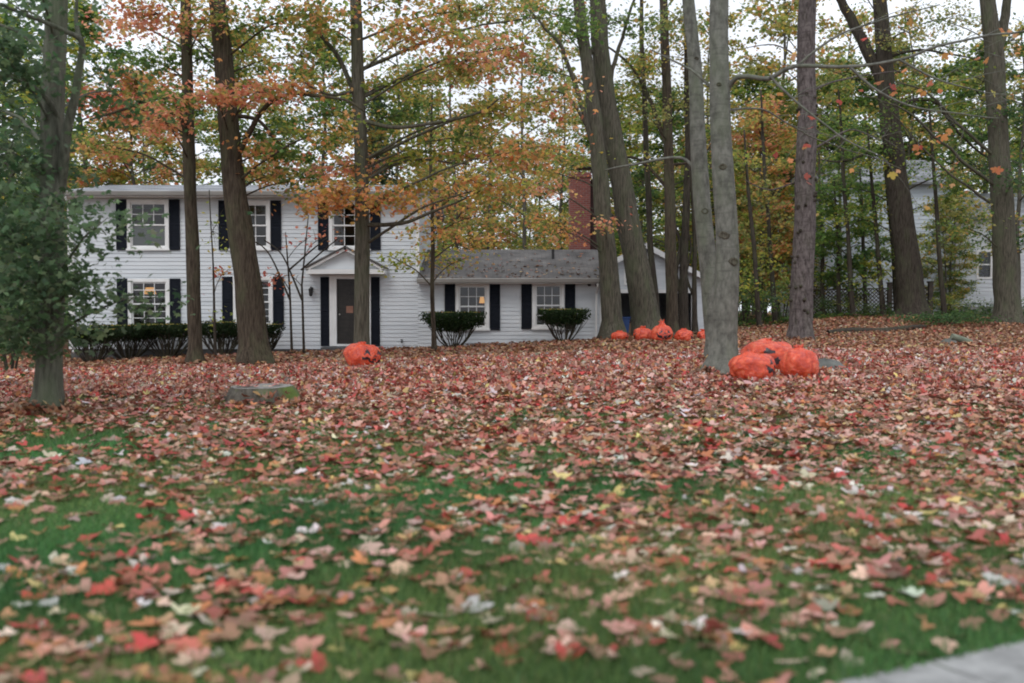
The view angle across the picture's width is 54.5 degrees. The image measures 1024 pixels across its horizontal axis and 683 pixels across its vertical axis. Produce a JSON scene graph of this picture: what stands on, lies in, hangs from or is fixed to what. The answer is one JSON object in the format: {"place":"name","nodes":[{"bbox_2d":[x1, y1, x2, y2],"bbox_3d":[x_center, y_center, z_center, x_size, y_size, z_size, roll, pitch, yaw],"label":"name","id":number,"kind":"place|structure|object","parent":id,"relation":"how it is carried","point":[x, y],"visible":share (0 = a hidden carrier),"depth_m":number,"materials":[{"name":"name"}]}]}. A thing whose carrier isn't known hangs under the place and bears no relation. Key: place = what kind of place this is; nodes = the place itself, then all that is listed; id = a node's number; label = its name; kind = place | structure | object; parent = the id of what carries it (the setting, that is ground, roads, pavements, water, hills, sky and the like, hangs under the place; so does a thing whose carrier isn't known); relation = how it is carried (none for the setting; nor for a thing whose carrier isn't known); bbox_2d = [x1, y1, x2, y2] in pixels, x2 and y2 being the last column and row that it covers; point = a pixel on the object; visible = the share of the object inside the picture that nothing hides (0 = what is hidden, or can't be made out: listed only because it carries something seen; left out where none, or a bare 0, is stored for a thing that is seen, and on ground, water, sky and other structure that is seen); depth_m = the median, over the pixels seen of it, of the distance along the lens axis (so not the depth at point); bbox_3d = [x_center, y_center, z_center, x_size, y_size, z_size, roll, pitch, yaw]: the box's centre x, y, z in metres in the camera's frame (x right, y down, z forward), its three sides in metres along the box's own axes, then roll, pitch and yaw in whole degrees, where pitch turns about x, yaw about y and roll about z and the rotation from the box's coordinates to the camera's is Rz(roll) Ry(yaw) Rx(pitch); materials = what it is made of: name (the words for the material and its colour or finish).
{"place":"outdoors","nodes":[
{"label":"outdoors","id":0,"kind":"place"},
{"bbox_2d":[0,313,1023,682],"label":"ground","id":1,"kind":"structure","parent":0,"point":[620,647],"depth_m":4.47,"materials":[{"name":"plant"}]},
{"bbox_2d":[0,3,101,353],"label":"maple tree","id":2,"kind":"object","parent":1,"relation":"on","point":[17,25],"visible":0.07,"depth_m":37.33,"materials":[{"name":"green plant"}]},
{"bbox_2d":[1,77,103,264],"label":"birch tree","id":3,"kind":"object","parent":1,"relation":"on","point":[36,120],"visible":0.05,"depth_m":55.80,"materials":[{"name":"green plant"}]},
{"bbox_2d":[11,0,159,300],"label":"maple tree","id":4,"kind":"object","parent":1,"relation":"on","point":[87,35],"visible":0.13,"depth_m":48.93,"materials":[{"name":"green plant"}]},
{"bbox_2d":[64,325,124,361],"bbox_3d":[-12.475,0.126,29.559,1.953,1.202,1.159,0,2,0],"label":"hedge shrub","id":5,"kind":"object","parent":1,"relation":"on","point":[103,349],"visible":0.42,"depth_m":29.40,"materials":[{"name":"green plant"}]},
{"bbox_2d":[0,0,252,410],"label":"maple tree","id":6,"kind":"object","parent":1,"relation":"on","point":[50,279],"visible":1,"depth_m":12.26,"materials":[{"name":"green plant"}]},
{"bbox_2d":[87,322,168,359],"bbox_3d":[-11.964,0.027,31.029,2.656,1.299,1.574,0,2,0],"label":"hedge shrub","id":7,"kind":"object","parent":1,"relation":"on","point":[129,336],"visible":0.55,"depth_m":30.77,"materials":[{"name":"green plant"}]},
{"bbox_2d":[92,85,181,184],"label":"oak tree","id":8,"kind":"object","parent":1,"relation":"on","point":[144,158],"visible":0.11,"depth_m":61.83,"materials":[{"name":"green plant"}]},
{"bbox_2d":[65,57,219,218],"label":"maple tree","id":9,"kind":"object","parent":1,"relation":"on","point":[119,174],"visible":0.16,"depth_m":45.48,"materials":[{"name":"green plant"}]},
{"bbox_2d":[132,320,187,358],"bbox_3d":[-10.712,-0.038,31.041,2.403,1.287,1.399,0,2,0],"label":"hedge shrub","id":10,"kind":"object","parent":1,"relation":"on","point":[178,331],"visible":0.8,"depth_m":30.77,"materials":[{"name":"green plant"}]},
{"bbox_2d":[65,0,276,364],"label":"maple tree","id":11,"kind":"object","parent":1,"relation":"on","point":[188,176],"visible":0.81,"depth_m":23.81,"materials":[{"name":"brown plant"}]},
{"bbox_2d":[135,91,262,184],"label":"maple tree","id":12,"kind":"object","parent":1,"relation":"on","point":[209,139],"visible":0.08,"depth_m":69.12,"materials":[{"name":"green plant"}]},
{"bbox_2d":[185,190,235,354],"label":"sapling","id":13,"kind":"object","parent":1,"relation":"on","point":[213,320],"visible":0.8,"depth_m":28.49,"materials":[{"name":"brown plant"}]},
{"bbox_2d":[202,317,237,354],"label":"hedge shrub","id":14,"kind":"object","parent":1,"relation":"on","point":[225,329],"visible":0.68,"depth_m":30.81,"materials":[{"name":"green plant"}]},
{"bbox_2d":[85,0,378,365],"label":"maple tree","id":15,"kind":"object","parent":1,"relation":"on","point":[253,339],"visible":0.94,"depth_m":23.14,"materials":[{"name":"brown plant"}]},
{"bbox_2d":[180,30,321,184],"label":"birch tree","id":16,"kind":"object","parent":1,"relation":"on","point":[260,67],"visible":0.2,"depth_m":51.27,"materials":[{"name":"green plant"}]},
{"bbox_2d":[223,383,300,404],"bbox_3d":[-3.547,0.787,14.216,1.282,0.324,1.169,0,2,0],"label":"rock","id":17,"kind":"object","parent":1,"relation":"on","point":[234,392],"visible":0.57,"depth_m":13.90,"materials":[{"name":"grey stone"}]},
{"bbox_2d":[266,321,285,350],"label":"hedge shrub","id":18,"kind":"object","parent":1,"relation":"on","point":[273,335],"visible":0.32,"depth_m":30.94,"materials":[{"name":"green plant"}]},
{"bbox_2d":[255,226,326,352],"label":"sapling","id":19,"kind":"object","parent":1,"relation":"on","point":[288,295],"visible":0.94,"depth_m":28.45,"materials":[{"name":"brown plant"}]},
{"bbox_2d":[245,21,369,184],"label":"maple tree","id":20,"kind":"object","parent":1,"relation":"on","point":[341,81],"visible":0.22,"depth_m":56.92,"materials":[{"name":"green plant"}]},
{"bbox_2d":[261,215,353,352],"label":"sapling","id":21,"kind":"object","parent":1,"relation":"on","point":[302,298],"visible":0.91,"depth_m":28.48,"materials":[{"name":"brown plant"}]},
{"bbox_2d":[64,166,600,358],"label":"house","id":22,"kind":"structure","parent":1,"relation":"on","point":[400,303],"depth_m":31.95,"materials":[{"name":"white wood"}]},
{"bbox_2d":[127,200,169,249],"bbox_3d":[-11.658,-3.730,31.903,1.396,1.627,0.200,0,2,0],"label":"window","id":23,"kind":"structure","parent":22,"relation":"in","point":[138,242],"depth_m":31.89,"materials":[{"name":"white glass"}]},
{"bbox_2d":[128,279,169,324],"bbox_3d":[-11.658,-1.205,31.981,1.336,1.623,0.115,0,2,0],"label":"window","id":24,"kind":"structure","parent":22,"relation":"in","point":[167,281],"depth_m":31.93,"materials":[{"name":"white wood"}]},
{"bbox_2d":[228,201,270,249],"bbox_3d":[-8.394,-3.713,31.884,1.363,1.595,0.160,0,2,0],"label":"window","id":25,"kind":"structure","parent":22,"relation":"in","point":[268,235],"depth_m":31.86,"materials":[{"name":"white wood"}]},
{"bbox_2d":[233,277,272,325],"bbox_3d":[-8.314,-1.269,31.979,1.271,1.623,0.115,0,2,0],"label":"window","id":26,"kind":"structure","parent":22,"relation":"in","point":[270,289],"depth_m":31.92,"materials":[{"name":"white wood"}]},
{"bbox_2d":[337,279,353,343],"bbox_3d":[-5.178,-0.964,31.991,0.897,2.089,0.120,0,2,0],"label":"door","id":27,"kind":"structure","parent":22,"relation":"in","point":[345,287],"depth_m":32.00,"materials":[{"name":"wood"}]},
{"bbox_2d":[328,201,370,249],"bbox_3d":[-5.210,-3.713,31.884,1.363,1.595,0.160,0,2,0],"label":"window","id":28,"kind":"structure","parent":22,"relation":"in","point":[331,221],"depth_m":31.88,"materials":[{"name":"white wood"}]},
{"bbox_2d":[456,284,489,330],"bbox_3d":[-1.270,-1.119,31.961,1.138,1.537,0.160,0,2,0],"label":"window","id":29,"kind":"structure","parent":22,"relation":"in","point":[485,328],"depth_m":31.93,"materials":[{"name":"white wood"}]},
{"bbox_2d":[531,284,563,329],"bbox_3d":[1.166,-1.151,31.960,1.090,1.537,0.160,0,2,0],"label":"window","id":30,"kind":"structure","parent":22,"relation":"in","point":[534,286],"depth_m":31.93,"materials":[{"name":"white wood"}]},
{"bbox_2d":[343,341,381,365],"bbox_3d":[-3.311,0.300,22.011,0.858,0.608,0.762,2,2,0],"label":"leaf bag","id":31,"kind":"object","parent":1,"relation":"on","point":[361,352],"visible":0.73,"depth_m":21.73,"materials":[{"name":"orange plastic"}]},
{"bbox_2d":[352,93,401,184],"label":"conifer tree","id":32,"kind":"object","parent":1,"relation":"on","point":[384,173],"visible":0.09,"depth_m":51.47,"materials":[{"name":"green plant"}]},
{"bbox_2d":[326,16,466,214],"bbox_3d":[-6.803,-9.818,59.647,7.788,19.066,7.996,1,2,21],"label":"oak tree","id":33,"kind":"object","parent":1,"relation":"on","point":[373,56],"visible":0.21,"depth_m":59.50,"materials":[{"name":"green plant"}]},
{"bbox_2d":[374,53,477,249],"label":"birch tree","id":34,"kind":"object","parent":1,"relation":"on","point":[413,65],"visible":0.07,"depth_m":65.10,"materials":[{"name":"yellow plant"}]},
{"bbox_2d":[254,0,623,344],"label":"maple tree","id":35,"kind":"object","parent":1,"relation":"on","point":[360,170],"visible":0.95,"depth_m":22.77,"materials":[{"name":"orange plant"}]},
{"bbox_2d":[370,89,518,350],"bbox_3d":[-1.753,-3.164,27.412,4.096,7.258,4.506,0,2,-13],"label":"young maple tree","id":36,"kind":"object","parent":1,"relation":"on","point":[434,253],"visible":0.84,"depth_m":27.07,"materials":[{"name":"brown plant"}]},
{"bbox_2d":[419,310,486,347],"bbox_3d":[-1.837,-0.355,30.824,2.135,1.289,1.224,0,2,0],"label":"yew shrub","id":37,"kind":"object","parent":1,"relation":"on","point":[462,322],"visible":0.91,"depth_m":30.59,"materials":[{"name":"green plant"}]},
{"bbox_2d":[390,0,531,249],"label":"oak tree","id":38,"kind":"object","parent":1,"relation":"on","point":[439,100],"visible":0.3,"depth_m":49.45,"materials":[{"name":"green plant"}]},
{"bbox_2d":[407,103,522,249],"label":"maple tree","id":39,"kind":"object","parent":1,"relation":"on","point":[465,156],"visible":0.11,"depth_m":61.13,"materials":[{"name":"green plant"}]},
{"bbox_2d":[435,34,538,249],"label":"oak tree","id":40,"kind":"object","parent":1,"relation":"on","point":[490,161],"visible":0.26,"depth_m":57.75,"materials":[{"name":"yellow plant"}]},
{"bbox_2d":[0,251,1023,682],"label":"fallen leaves","id":41,"kind":"object","parent":1,"relation":"on","point":[928,375],"depth_m":8.99,"materials":[{"name":"red plant"}]},
{"bbox_2d":[0,128,1023,314],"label":"distant wood","id":42,"kind":"object","parent":1,"relation":"on","point":[751,311],"depth_m":98.32,"materials":[{"name":"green plant"}]},
{"bbox_2d":[453,0,590,249],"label":"oak tree","id":43,"kind":"object","parent":1,"relation":"on","point":[524,205],"visible":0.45,"depth_m":46.62,"materials":[{"name":"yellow plant"}]},
{"bbox_2d":[492,137,576,249],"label":"birch tree","id":44,"kind":"object","parent":1,"relation":"on","point":[518,242],"visible":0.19,"depth_m":78.97,"materials":[{"name":"yellow plant"}]},
{"bbox_2d":[499,26,612,249],"bbox_3d":[3.107,-9.785,59.625,7.009,18.199,7.197,1,2,29],"label":"oak tree","id":45,"kind":"object","parent":1,"relation":"on","point":[550,131],"visible":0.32,"depth_m":59.59,"materials":[{"name":"yellow plant"}]},
{"bbox_2d":[476,0,644,338],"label":"oak tree","id":46,"kind":"object","parent":1,"relation":"on","point":[611,308],"visible":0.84,"depth_m":30.63,"materials":[{"name":"brown plant"}]},
{"bbox_2d":[537,307,590,342],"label":"yew shrub","id":47,"kind":"object","parent":1,"relation":"on","point":[571,317],"visible":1,"depth_m":30.63,"materials":[{"name":"green plant"}]},
{"bbox_2d":[516,0,679,335],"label":"oak tree","id":48,"kind":"object","parent":1,"relation":"on","point":[644,308],"visible":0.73,"depth_m":31.58,"materials":[{"name":"brown plant"}]},
{"bbox_2d":[529,77,682,249],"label":"maple tree","id":49,"kind":"object","parent":1,"relation":"on","point":[582,140],"visible":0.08,"depth_m":69.45,"materials":[{"name":"yellow plant"}]},
{"bbox_2d":[568,42,708,251],"bbox_3d":[7.461,-8.619,56.321,8.304,15.832,8.084,0,2,11],"label":"birch tree","id":50,"kind":"object","parent":1,"relation":"on","point":[630,97],"visible":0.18,"depth_m":55.39,"materials":[{"name":"green plant"}]},
{"bbox_2d":[609,0,685,312],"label":"young oak tree","id":51,"kind":"object","parent":1,"relation":"on","point":[649,228],"visible":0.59,"depth_m":35.22,"materials":[{"name":"brown plant"}]},
{"bbox_2d":[604,0,715,355],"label":"beech tree","id":52,"kind":"object","parent":1,"relation":"on","point":[698,164],"visible":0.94,"depth_m":20.30,"materials":[{"name":"grey plant"}]},
{"bbox_2d":[617,243,703,330],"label":"garage","id":53,"kind":"structure","parent":1,"relation":"on","point":[659,256],"depth_m":37.95,"materials":[{"name":"white"}]},
{"bbox_2d":[651,319,672,342],"bbox_3d":[4.312,-0.302,28.604,0.623,0.688,0.636,0,2,0],"label":"leaf bag","id":54,"kind":"object","parent":1,"relation":"on","point":[661,330],"visible":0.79,"depth_m":28.39,"materials":[{"name":"orange plastic"}]},
{"bbox_2d":[609,0,736,332],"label":"oak tree","id":55,"kind":"object","parent":1,"relation":"on","point":[668,169],"visible":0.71,"depth_m":33.70,"materials":[{"name":"brown plant"}]},
{"bbox_2d":[649,21,709,329],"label":"young oak tree","id":56,"kind":"object","parent":1,"relation":"on","point":[682,261],"visible":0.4,"depth_m":35.79,"materials":[{"name":"brown plant"}]},
{"bbox_2d":[655,33,708,333],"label":"young oak tree","id":57,"kind":"object","parent":1,"relation":"on","point":[693,291],"visible":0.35,"depth_m":35.87,"materials":[{"name":"brown plant"}]},
{"bbox_2d":[610,87,760,278],"bbox_3d":[8.318,-6.668,49.512,7.716,12.159,7.078,0,2,1],"label":"maple tree","id":58,"kind":"object","parent":1,"relation":"on","point":[655,146],"visible":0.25,"depth_m":49.50,"materials":[{"name":"green plant"}]},
{"bbox_2d":[645,0,767,249],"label":"oak tree","id":59,"kind":"object","parent":1,"relation":"on","point":[732,18],"visible":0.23,"depth_m":53.23,"materials":[{"name":"green plant"}]},
{"bbox_2d":[653,62,795,314],"bbox_3d":[14.202,-9.253,62.233,10.610,15.633,9.733,0,2,10],"label":"maple tree","id":60,"kind":"object","parent":1,"relation":"on","point":[742,91],"visible":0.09,"depth_m":60.85,"materials":[{"name":"green plant"}]},
{"bbox_2d":[688,145,784,301],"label":"birch tree","id":61,"kind":"object","parent":1,"relation":"on","point":[739,189],"visible":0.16,"depth_m":46.51,"materials":[{"name":"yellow plant"}]},
{"bbox_2d":[708,130,789,326],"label":"sapling","id":62,"kind":"object","parent":1,"relation":"on","point":[756,267],"visible":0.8,"depth_m":38.89,"materials":[{"name":"green plant"}]},
{"bbox_2d":[728,350,775,378],"bbox_3d":[3.950,0.410,16.324,0.759,0.530,0.698,-2,2,0],"label":"leaf bag","id":63,"kind":"object","parent":1,"relation":"on","point":[746,364],"visible":0.84,"depth_m":16.07,"materials":[{"name":"orange plastic"}]},
{"bbox_2d":[738,280,789,323],"bbox_3d":[9.869,-1.536,39.911,3.277,2.132,2.408,1,2,31],"label":"shrub","id":64,"kind":"object","parent":1,"relation":"on","point":[763,297],"visible":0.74,"depth_m":39.87,"materials":[{"name":"green plant"}]},
{"bbox_2d":[738,260,790,322],"bbox_3d":[10.288,-2.207,43.893,3.052,3.200,3.736,-1,2,-37],"label":"shrub","id":65,"kind":"object","parent":1,"relation":"on","point":[750,282],"visible":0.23,"depth_m":43.77,"materials":[{"name":"green plant"}]},
{"bbox_2d":[740,337,792,370],"bbox_3d":[4.600,0.259,17.918,1.000,0.663,0.850,0,2,0],"label":"leaf bag","id":66,"kind":"object","parent":1,"relation":"on","point":[776,351],"visible":0.44,"depth_m":17.60,"materials":[{"name":"orange plastic"}]},
{"bbox_2d":[707,93,831,313],"bbox_3d":[12.357,-6.626,49.793,6.583,11.288,7.081,1,2,38],"label":"maple tree","id":67,"kind":"object","parent":1,"relation":"on","point":[773,145],"visible":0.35,"depth_m":49.13,"materials":[{"name":"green plant"}]},
{"bbox_2d":[735,90,820,321],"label":"sapling","id":68,"kind":"object","parent":1,"relation":"on","point":[763,159],"visible":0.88,"depth_m":40.75,"materials":[{"name":"green plant"}]},
{"bbox_2d":[749,264,816,320],"bbox_3d":[11.352,-2.033,41.922,2.798,2.742,3.425,0,2,0],"label":"shrub","id":69,"kind":"object","parent":1,"relation":"on","point":[782,286],"visible":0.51,"depth_m":41.73,"materials":[{"name":"green plant"}]},
{"bbox_2d":[706,0,860,276],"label":"oak tree","id":70,"kind":"object","parent":1,"relation":"on","point":[784,23],"visible":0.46,"depth_m":55.45,"materials":[{"name":"green plant"}]},
{"bbox_2d":[733,77,834,311],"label":"birch tree","id":71,"kind":"object","parent":1,"relation":"on","point":[791,90],"visible":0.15,"depth_m":54.10,"materials":[{"name":"green plant"}]},
{"bbox_2d":[779,344,818,376],"bbox_3d":[4.839,0.346,16.745,0.644,0.618,0.637,1,-5,0],"label":"leaf bag","id":72,"kind":"object","parent":1,"relation":"on","point":[801,360],"visible":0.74,"depth_m":16.52,"materials":[{"name":"orange plastic"}]},
{"bbox_2d":[740,0,875,212],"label":"oak tree","id":73,"kind":"object","parent":1,"relation":"on","point":[823,23],"visible":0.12,"depth_m":58.92,"materials":[{"name":"green plant"}]},
{"bbox_2d":[753,71,869,266],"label":"maple tree","id":74,"kind":"object","parent":1,"relation":"on","point":[825,90],"visible":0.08,"depth_m":59.06,"materials":[{"name":"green plant"}]},
{"bbox_2d":[745,0,902,339],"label":"pine tree","id":75,"kind":"object","parent":1,"relation":"on","point":[802,295],"visible":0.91,"depth_m":30.14,"materials":[{"name":"brown plant"}]},
{"bbox_2d":[784,150,863,313],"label":"young maple tree","id":76,"kind":"object","parent":1,"relation":"on","point":[822,253],"visible":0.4,"depth_m":45.44,"materials":[{"name":"green plant"}]},
{"bbox_2d":[785,175,877,313],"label":"young maple tree","id":77,"kind":"object","parent":1,"relation":"on","point":[832,237],"visible":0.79,"depth_m":42.52,"materials":[{"name":"green plant"}]},
{"bbox_2d":[774,108,890,303],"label":"maple tree","id":78,"kind":"object","parent":1,"relation":"on","point":[838,158],"visible":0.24,"depth_m":47.85,"materials":[{"name":"green plant"}]},
{"bbox_2d":[650,0,1023,374],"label":"beech tree","id":79,"kind":"object","parent":1,"relation":"on","point":[723,350],"visible":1,"depth_m":17.05,"materials":[{"name":"grey plant"}]},
{"bbox_2d":[763,55,928,207],"bbox_3d":[22.637,-10.219,65.422,11.574,17.370,10.617,-1,2,-18],"label":"maple tree","id":80,"kind":"object","parent":1,"relation":"on","point":[864,88],"visible":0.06,"depth_m":64.33,"materials":[{"name":"green plant"}]},
{"bbox_2d":[815,90,885,316],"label":"sapling","id":81,"kind":"object","parent":1,"relation":"on","point":[845,193],"visible":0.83,"depth_m":41.37,"materials":[{"name":"green plant"}]},
{"bbox_2d":[824,166,891,315],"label":"young maple tree","id":82,"kind":"object","parent":1,"relation":"on","point":[862,231],"visible":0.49,"depth_m":44.71,"materials":[{"name":"green plant"}]},
{"bbox_2d":[816,3,923,158],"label":"oak tree","id":83,"kind":"object","parent":1,"relation":"on","point":[862,17],"visible":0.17,"depth_m":70.60,"materials":[{"name":"green plant"}]},
{"bbox_2d":[813,281,933,317],"bbox_3d":[16.433,-1.779,45.717,5.495,1.886,0.326,1,2,29],"label":"lattice fence","id":84,"kind":"object","parent":1,"relation":"on","point":[929,297],"visible":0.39,"depth_m":45.65,"materials":[{"name":"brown wood"}]},
{"bbox_2d":[738,297,1023,326],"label":"ground ivy","id":85,"kind":"object","parent":1,"relation":"on","point":[768,319],"visible":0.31,"depth_m":42.38,"materials":[{"name":"green plant"}]},
{"bbox_2d":[836,126,927,315],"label":"sapling","id":86,"kind":"object","parent":1,"relation":"on","point":[879,283],"visible":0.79,"depth_m":41.81,"materials":[{"name":"green plant"}]},
{"bbox_2d":[850,118,932,311],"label":"sapling","id":87,"kind":"object","parent":1,"relation":"on","point":[892,268],"visible":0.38,"depth_m":42.83,"materials":[{"name":"green plant"}]},
{"bbox_2d":[771,160,1023,315],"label":"neighbour house","id":88,"kind":"structure","parent":1,"relation":"on","point":[918,192],"depth_m":51.82,"materials":[{"name":"white"}]},
{"bbox_2d":[837,41,967,165],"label":"maple tree","id":89,"kind":"object","parent":1,"relation":"on","point":[903,67],"visible":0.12,"depth_m":64.04,"materials":[{"name":"green plant"}]},
{"bbox_2d":[788,0,1023,316],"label":"oak tree","id":90,"kind":"object","parent":1,"relation":"on","point":[910,288],"visible":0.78,"depth_m":40.46,"materials":[{"name":"green plant"}]},
{"bbox_2d":[859,0,982,192],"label":"oak tree","id":91,"kind":"object","parent":1,"relation":"on","point":[909,73],"visible":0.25,"depth_m":60.90,"materials":[{"name":"green plant"}]},
{"bbox_2d":[902,105,980,313],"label":"sapling","id":92,"kind":"object","parent":1,"relation":"on","point":[936,209],"visible":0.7,"depth_m":40.63,"materials":[{"name":"green plant"}]},
{"bbox_2d":[861,0,1023,324],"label":"oak tree","id":93,"kind":"object","parent":1,"relation":"on","point":[1006,285],"visible":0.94,"depth_m":36.53,"materials":[{"name":"brown plant"}]},
{"bbox_2d":[881,309,1011,325],"bbox_3d":[15.754,-0.827,36.464,4.501,0.754,4.245,0,2,0],"label":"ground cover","id":94,"kind":"object","parent":1,"relation":"on","point":[944,318],"visible":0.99,"depth_m":35.87,"materials":[{"name":"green plant"}]},
{"bbox_2d":[917,190,981,301],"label":"birch tree","id":95,"kind":"object","parent":1,"relation":"on","point":[965,256],"visible":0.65,"depth_m":46.66,"materials":[{"name":"green plant"}]},
{"bbox_2d":[920,179,988,310],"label":"maple tree","id":96,"kind":"object","parent":1,"relation":"on","point":[949,287],"visible":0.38,"depth_m":48.71,"materials":[{"name":"green plant"}]},
{"bbox_2d":[901,63,1023,219],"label":"maple tree","id":97,"kind":"object","parent":1,"relation":"on","point":[960,95],"visible":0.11,"depth_m":63.34,"materials":[{"name":"green plant"}]},
{"bbox_2d":[915,38,1023,276],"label":"maple tree","id":98,"kind":"object","parent":1,"relation":"on","point":[1015,141],"visible":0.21,"depth_m":55.27,"materials":[{"name":"green plant"}]},
{"bbox_2d":[927,17,1023,294],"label":"oak tree","id":99,"kind":"object","parent":1,"relation":"on","point":[1020,197],"visible":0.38,"depth_m":45.85,"materials":[{"name":"green plant"}]},
{"bbox_2d":[0,0,1023,311],"label":"sky","id":100,"kind":"structure","parent":0,"point":[1018,5],"materials":[{"name":"white"}]},
{"bbox_2d":[838,640,1023,682],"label":"sidewalk","id":101,"kind":"structure","parent":0,"point":[1003,664],"depth_m":3.62,"materials":[{"name":"concrete"}]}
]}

